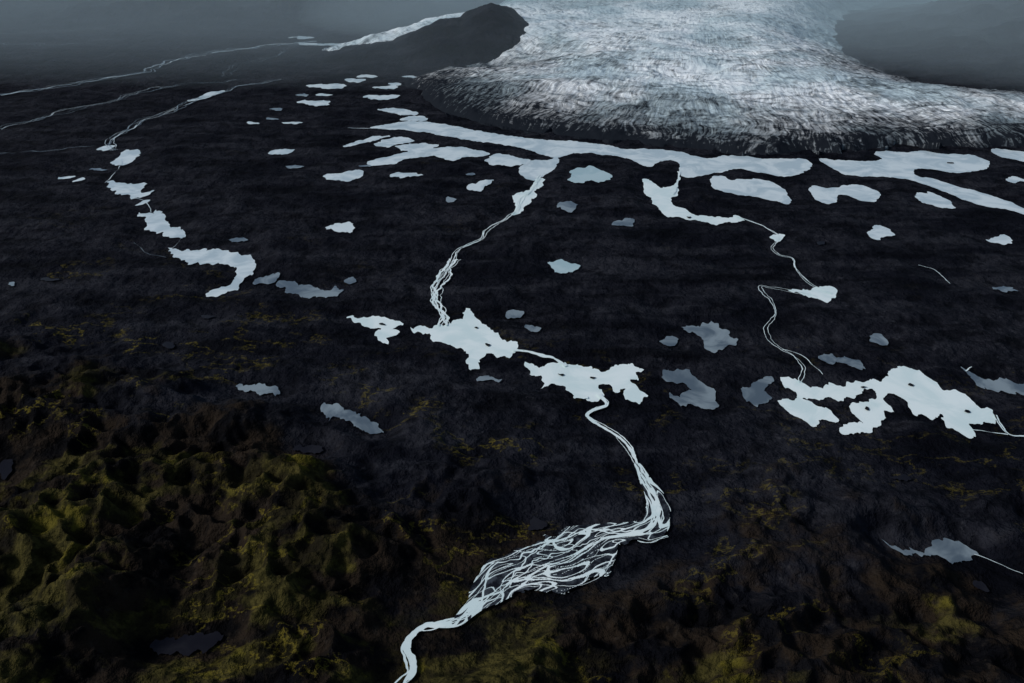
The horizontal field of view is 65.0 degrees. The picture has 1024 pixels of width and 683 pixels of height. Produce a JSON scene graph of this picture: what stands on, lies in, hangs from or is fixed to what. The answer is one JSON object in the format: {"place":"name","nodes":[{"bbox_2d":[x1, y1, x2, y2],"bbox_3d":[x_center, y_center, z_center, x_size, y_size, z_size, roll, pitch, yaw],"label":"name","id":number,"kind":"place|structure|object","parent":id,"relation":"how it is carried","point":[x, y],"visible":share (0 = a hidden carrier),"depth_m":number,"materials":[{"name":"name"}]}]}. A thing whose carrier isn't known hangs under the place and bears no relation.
{"place":"outdoors","nodes":[
{"label":"outdoors","id":0,"kind":"place"},
{"bbox_2d":[0,459,12,479],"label":"pond","id":1,"kind":"structure","parent":0,"point":[5,468],"depth_m":962.01,"materials":[{"name":"liquid"}]},
{"bbox_2d":[40,277,59,280],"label":"pond","id":2,"kind":"structure","parent":0,"point":[46,278],"depth_m":1434.33,"materials":[{"name":"liquid"}]},
{"bbox_2d":[58,176,74,178],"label":"pond","id":3,"kind":"structure","parent":0,"point":[66,177],"depth_m":1954.39,"materials":[{"name":"liquid"}]},
{"bbox_2d":[89,168,107,170],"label":"pond","id":4,"kind":"structure","parent":0,"point":[98,169],"depth_m":2011.47,"materials":[{"name":"grey liquid"}]},
{"bbox_2d":[96,145,114,150],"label":"pond","id":5,"kind":"structure","parent":0,"point":[104,148],"depth_m":2178.96,"materials":[{"name":"liquid"}]},
{"bbox_2d":[110,149,140,165],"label":"lake","id":6,"kind":"structure","parent":0,"point":[125,157],"depth_m":2106.29,"materials":[{"name":"liquid"}]},
{"bbox_2d":[107,180,146,198],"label":"lake","id":7,"kind":"structure","parent":0,"point":[133,191],"depth_m":1883.24,"materials":[{"name":"liquid"}]},
{"bbox_2d":[135,200,149,205],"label":"pond","id":8,"kind":"structure","parent":0,"point":[142,202],"depth_m":1795.03,"materials":[{"name":"liquid"}]},
{"bbox_2d":[136,190,153,197],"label":"pond","id":9,"kind":"structure","parent":0,"point":[143,194],"depth_m":1843.17,"materials":[{"name":"liquid"}]},
{"bbox_2d":[137,210,185,237],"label":"lake","id":10,"kind":"structure","parent":0,"point":[157,223],"depth_m":1666.69,"materials":[{"name":"liquid"}]},
{"bbox_2d":[162,341,174,347],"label":"pond","id":11,"kind":"structure","parent":0,"point":[166,344],"depth_m":1225.03,"materials":[{"name":"liquid"}]},
{"bbox_2d":[150,631,223,655],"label":"pond","id":12,"kind":"structure","parent":0,"point":[185,644],"depth_m":736.17,"materials":[{"name":"liquid"}]},
{"bbox_2d":[0,29,405,256],"bbox_3d":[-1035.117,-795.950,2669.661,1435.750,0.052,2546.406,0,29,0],"label":"meltwater stream","id":13,"kind":"structure","parent":0,"point":[159,113],"depth_m":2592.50,"materials":[{"name":"liquid"}]},
{"bbox_2d":[187,90,224,100],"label":"pond","id":14,"kind":"structure","parent":0,"point":[209,95],"depth_m":2757.35,"materials":[{"name":"liquid"}]},
{"bbox_2d":[201,315,213,318],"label":"pond","id":15,"kind":"structure","parent":0,"point":[206,316],"depth_m":1308.16,"materials":[{"name":"liquid"}]},
{"bbox_2d":[169,248,255,296],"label":"lake","id":16,"kind":"structure","parent":0,"point":[245,265],"depth_m":1511.21,"materials":[{"name":"liquid"}]},
{"bbox_2d":[230,237,247,241],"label":"pond","id":17,"kind":"structure","parent":0,"point":[237,239],"depth_m":1602.14,"materials":[{"name":"grey liquid"}]},
{"bbox_2d":[236,383,279,395],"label":"pond","id":18,"kind":"structure","parent":0,"point":[259,388],"depth_m":1117.35,"materials":[{"name":"grey liquid"}]},
{"bbox_2d":[253,272,279,284],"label":"pond","id":19,"kind":"structure","parent":0,"point":[271,278],"depth_m":1435.11,"materials":[{"name":"grey liquid"}]},
{"bbox_2d":[268,149,294,154],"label":"pond","id":20,"kind":"structure","parent":0,"point":[282,151],"depth_m":2154.93,"materials":[{"name":"liquid"}]},
{"bbox_2d":[282,122,302,123],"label":"pond","id":21,"kind":"structure","parent":0,"point":[291,122],"depth_m":2430.75,"materials":[{"name":"liquid"}]},
{"bbox_2d":[286,165,303,168],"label":"pond","id":22,"kind":"structure","parent":0,"point":[295,166],"depth_m":2035.32,"materials":[{"name":"grey liquid"}]},
{"bbox_2d":[289,36,313,38],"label":"pond","id":23,"kind":"structure","parent":0,"point":[301,37],"depth_m":3887.18,"materials":[{"name":"liquid"}]},
{"bbox_2d":[293,444,322,453],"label":"pond","id":24,"kind":"structure","parent":0,"point":[314,449],"depth_m":995.92,"materials":[{"name":"liquid"}]},
{"bbox_2d":[276,280,342,297],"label":"lake","id":25,"kind":"structure","parent":0,"point":[301,290],"depth_m":1396.27,"materials":[{"name":"grey liquid"}]},
{"bbox_2d":[297,100,329,105],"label":"pond","id":26,"kind":"structure","parent":0,"point":[318,103],"depth_m":2666.46,"materials":[{"name":"liquid"}]},
{"bbox_2d":[298,43,340,45],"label":"pond","id":27,"kind":"structure","parent":0,"point":[330,44],"depth_m":3704.06,"materials":[{"name":"liquid"}]},
{"bbox_2d":[316,93,330,95],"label":"pond","id":28,"kind":"structure","parent":0,"point":[320,94],"depth_m":2773.24,"materials":[{"name":"liquid"}]},
{"bbox_2d":[306,83,345,88],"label":"pond","id":29,"kind":"structure","parent":0,"point":[331,86],"depth_m":2890.44,"materials":[{"name":"liquid"}]},
{"bbox_2d":[325,222,354,232],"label":"pond","id":30,"kind":"structure","parent":0,"point":[349,227],"depth_m":1660.43,"materials":[{"name":"liquid"}]},
{"bbox_2d":[323,170,363,181],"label":"pond","id":31,"kind":"structure","parent":0,"point":[347,176],"depth_m":1970.50,"materials":[{"name":"liquid"}]},
{"bbox_2d":[344,277,355,283],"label":"pond","id":32,"kind":"structure","parent":0,"point":[350,280],"depth_m":1431.35,"materials":[{"name":"grey liquid"}]},
{"bbox_2d":[320,402,382,433],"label":"lake","id":33,"kind":"structure","parent":0,"point":[364,423],"depth_m":1056.21,"materials":[{"name":"grey liquid"}]},
{"bbox_2d":[345,78,365,82],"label":"pond","id":34,"kind":"structure","parent":0,"point":[354,80],"depth_m":2984.30,"materials":[{"name":"liquid"}]},
{"bbox_2d":[343,135,389,146],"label":"pond","id":35,"kind":"structure","parent":0,"point":[372,138],"depth_m":2252.45,"materials":[{"name":"liquid"}]},
{"bbox_2d":[357,74,377,77],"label":"pond","id":36,"kind":"structure","parent":0,"point":[368,76],"depth_m":3050.36,"materials":[{"name":"liquid"}]},
{"bbox_2d":[347,315,402,343],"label":"lake","id":37,"kind":"structure","parent":0,"point":[387,330],"depth_m":1286.00,"materials":[{"name":"liquid"}]},
{"bbox_2d":[363,95,399,99],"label":"pond","id":38,"kind":"structure","parent":0,"point":[382,97],"depth_m":2746.41,"materials":[{"name":"liquid"}]},
{"bbox_2d":[372,85,397,88],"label":"pond","id":39,"kind":"structure","parent":0,"point":[388,87],"depth_m":2875.41,"materials":[{"name":"liquid"}]},
{"bbox_2d":[374,137,413,146],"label":"pond","id":40,"kind":"structure","parent":0,"point":[390,142],"depth_m":2243.24,"materials":[{"name":"liquid"}]},
{"bbox_2d":[377,108,417,114],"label":"pond","id":41,"kind":"structure","parent":0,"point":[400,111],"depth_m":2555.37,"materials":[{"name":"liquid"}]},
{"bbox_2d":[390,172,421,177],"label":"pond","id":42,"kind":"structure","parent":0,"point":[399,174],"depth_m":1977.54,"materials":[{"name":"liquid"}]},
{"bbox_2d":[400,116,427,120],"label":"pond","id":43,"kind":"structure","parent":0,"point":[415,118],"depth_m":2474.94,"materials":[{"name":"liquid"}]},
{"bbox_2d":[395,143,438,153],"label":"pond","id":44,"kind":"structure","parent":0,"point":[425,148],"depth_m":2189.68,"materials":[{"name":"liquid"}]},
{"bbox_2d":[367,146,489,165],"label":"lake","id":45,"kind":"structure","parent":0,"point":[451,153],"depth_m":2123.25,"materials":[{"name":"liquid"}]},
{"bbox_2d":[446,197,455,201],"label":"pond","id":46,"kind":"structure","parent":0,"point":[449,199],"depth_m":1813.75,"materials":[{"name":"grey liquid"}]},
{"bbox_2d":[410,308,517,369],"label":"lake","id":47,"kind":"structure","parent":0,"point":[464,334],"depth_m":1245.34,"materials":[{"name":"liquid"}]},
{"bbox_2d":[467,180,491,190],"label":"pond","id":48,"kind":"structure","parent":0,"point":[479,185],"depth_m":1901.53,"materials":[{"name":"liquid"}]},
{"bbox_2d":[476,376,501,381],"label":"pond","id":49,"kind":"structure","parent":0,"point":[481,378],"depth_m":1140.53,"materials":[{"name":"grey liquid"}]},
{"bbox_2d":[484,153,530,166],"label":"pond","id":50,"kind":"structure","parent":0,"point":[502,159],"depth_m":2081.28,"materials":[{"name":"liquid"}]},
{"bbox_2d":[0,0,1023,682],"bbox_3d":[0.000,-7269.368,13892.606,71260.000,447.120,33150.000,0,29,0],"label":"ground terrain","id":51,"kind":"structure","parent":0,"point":[152,488],"depth_m":1132.91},
{"bbox_2d":[322,0,1023,155],"bbox_3d":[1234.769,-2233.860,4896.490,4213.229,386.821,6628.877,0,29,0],"label":"glacier","id":52,"kind":"object","parent":51,"relation":"on","point":[753,77],"visible":0.87,"depth_m":2626.67,"materials":[{"name":"white ice"}]},
{"bbox_2d":[506,309,523,318],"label":"pond","id":53,"kind":"structure","parent":0,"point":[513,313],"depth_m":1315.02,"materials":[{"name":"grey liquid"}]},
{"bbox_2d":[512,178,544,214],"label":"lake","id":54,"kind":"structure","parent":0,"point":[532,194],"depth_m":1833.51,"materials":[{"name":"liquid"}]},
{"bbox_2d":[524,325,540,331],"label":"pond","id":55,"kind":"structure","parent":0,"point":[532,328],"depth_m":1272.43,"materials":[{"name":"grey liquid"}]},
{"bbox_2d":[528,516,546,529],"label":"pond","id":56,"kind":"structure","parent":0,"point":[536,523],"depth_m":875.51,"materials":[{"name":"liquid"}]},
{"bbox_2d":[519,157,558,180],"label":"lake","id":57,"kind":"structure","parent":0,"point":[532,169],"depth_m":2021.92,"materials":[{"name":"liquid"}]},
{"bbox_2d":[548,259,579,272],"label":"pond","id":58,"kind":"structure","parent":0,"point":[560,266],"depth_m":1485.70,"materials":[{"name":"liquid"}]},
{"bbox_2d":[557,201,577,211],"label":"pond","id":59,"kind":"structure","parent":0,"point":[568,206],"depth_m":1778.56,"materials":[{"name":"grey liquid"}]},
{"bbox_2d":[573,394,587,398],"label":"pond","id":60,"kind":"structure","parent":0,"point":[579,396],"depth_m":1099.10,"materials":[{"name":"liquid"}]},
{"bbox_2d":[524,362,647,403],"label":"lake","id":61,"kind":"structure","parent":0,"point":[575,379],"depth_m":1142.06,"materials":[{"name":"liquid"}]},
{"bbox_2d":[567,166,611,182],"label":"pond","id":62,"kind":"structure","parent":0,"point":[583,175],"depth_m":1969.52,"materials":[{"name":"liquid"}]},
{"bbox_2d":[370,121,811,177],"bbox_3d":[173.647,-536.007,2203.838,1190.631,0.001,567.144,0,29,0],"label":"proglacial lake","id":63,"kind":"structure","parent":0,"point":[691,166],"depth_m":2139.78,"materials":[{"name":"liquid"}]},
{"bbox_2d":[612,218,633,225],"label":"pond","id":64,"kind":"structure","parent":0,"point":[627,221],"depth_m":1685.93,"materials":[{"name":"grey liquid"}]},
{"bbox_2d":[659,336,677,345],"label":"pond","id":65,"kind":"structure","parent":0,"point":[670,341],"depth_m":1235.27,"materials":[{"name":"grey liquid"}]},
{"bbox_2d":[662,369,718,409],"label":"lake","id":66,"kind":"structure","parent":0,"point":[700,394],"depth_m":1111.83,"materials":[{"name":"grey liquid"}]},
{"bbox_2d":[642,179,744,224],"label":"lake","id":67,"kind":"structure","parent":0,"point":[661,199],"depth_m":1768.70,"materials":[{"name":"liquid"}]},
{"bbox_2d":[395,171,1023,682],"bbox_3d":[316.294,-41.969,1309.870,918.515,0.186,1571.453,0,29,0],"label":"braided river","id":68,"kind":"structure","parent":0,"point":[473,607],"depth_m":847.83,"materials":[{"name":"liquid"}]},
{"bbox_2d":[449,463,669,624],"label":"gravel bar","id":69,"kind":"object","parent":68,"relation":"on","point":[495,582],"visible":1,"depth_m":827.46,"materials":[{"name":"grey gravel"}]},
{"bbox_2d":[682,321,737,352],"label":"lake","id":70,"kind":"structure","parent":0,"point":[715,337],"depth_m":1253.52,"materials":[{"name":"grey liquid"}]},
{"bbox_2d":[710,176,791,203],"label":"lake","id":71,"kind":"structure","parent":0,"point":[765,189],"depth_m":1883.61,"materials":[{"name":"liquid"}]},
{"bbox_2d":[741,376,773,406],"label":"lake","id":72,"kind":"structure","parent":0,"point":[755,394],"depth_m":1109.57,"materials":[{"name":"grey liquid"}]},
{"bbox_2d":[770,234,784,241],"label":"pond","id":73,"kind":"structure","parent":0,"point":[774,237],"depth_m":1610.82,"materials":[{"name":"liquid"}]},
{"bbox_2d":[789,286,836,302],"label":"lake","id":74,"kind":"structure","parent":0,"point":[822,295],"depth_m":1389.12,"materials":[{"name":"liquid"}]},
{"bbox_2d":[818,353,864,369],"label":"lake","id":75,"kind":"structure","parent":0,"point":[831,358],"depth_m":1185.96,"materials":[{"name":"grey liquid"}]},
{"bbox_2d":[808,184,880,203],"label":"lake","id":76,"kind":"structure","parent":0,"point":[830,195],"depth_m":1851.85,"materials":[{"name":"liquid"}]},
{"bbox_2d":[869,333,888,344],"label":"pond","id":77,"kind":"structure","parent":0,"point":[879,339],"depth_m":1240.99,"materials":[{"name":"grey liquid"}]},
{"bbox_2d":[867,225,894,239],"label":"pond","id":78,"kind":"structure","parent":0,"point":[877,232],"depth_m":1635.67,"materials":[{"name":"liquid"}]},
{"bbox_2d":[778,366,995,437],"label":"lake","id":79,"kind":"structure","parent":0,"point":[929,398],"depth_m":1087.93,"materials":[{"name":"liquid"}]},
{"bbox_2d":[889,474,910,480],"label":"pond","id":80,"kind":"structure","parent":0,"point":[904,477],"depth_m":946.23,"materials":[{"name":"liquid"}]},
{"bbox_2d":[819,151,1023,213],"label":"lake","id":81,"kind":"structure","parent":0,"point":[900,165],"depth_m":2029.21,"materials":[{"name":"liquid"}]},
{"bbox_2d":[883,538,978,563],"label":"lake","id":82,"kind":"structure","parent":0,"point":[950,551],"depth_m":840.29,"materials":[{"name":"grey liquid"}]},
{"bbox_2d":[915,191,955,208],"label":"pond","id":83,"kind":"structure","parent":0,"point":[931,198],"depth_m":1807.62,"materials":[{"name":"liquid"}]},
{"bbox_2d":[973,580,988,591],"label":"pond","id":84,"kind":"structure","parent":0,"point":[981,585],"depth_m":798.11,"materials":[{"name":"liquid"}]},
{"bbox_2d":[961,367,1023,394],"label":"lake","id":85,"kind":"structure","parent":0,"point":[1005,385],"depth_m":1127.72,"materials":[{"name":"grey liquid"}]},
{"bbox_2d":[987,234,1012,244],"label":"pond","id":86,"kind":"structure","parent":0,"point":[1003,239],"depth_m":1597.65,"materials":[{"name":"liquid"}]},
{"bbox_2d":[992,286,1016,291],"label":"pond","id":87,"kind":"structure","parent":0,"point":[1004,289],"depth_m":1402.26,"materials":[{"name":"grey liquid"}]},
{"bbox_2d":[991,148,1023,161],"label":"lake","id":88,"kind":"structure","parent":0,"point":[1011,154],"depth_m":2139.44,"materials":[{"name":"liquid"}]},
{"bbox_2d":[1006,176,1023,182],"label":"pond","id":89,"kind":"structure","parent":0,"point":[1013,179],"depth_m":1941.46,"materials":[{"name":"liquid"}]}
]}

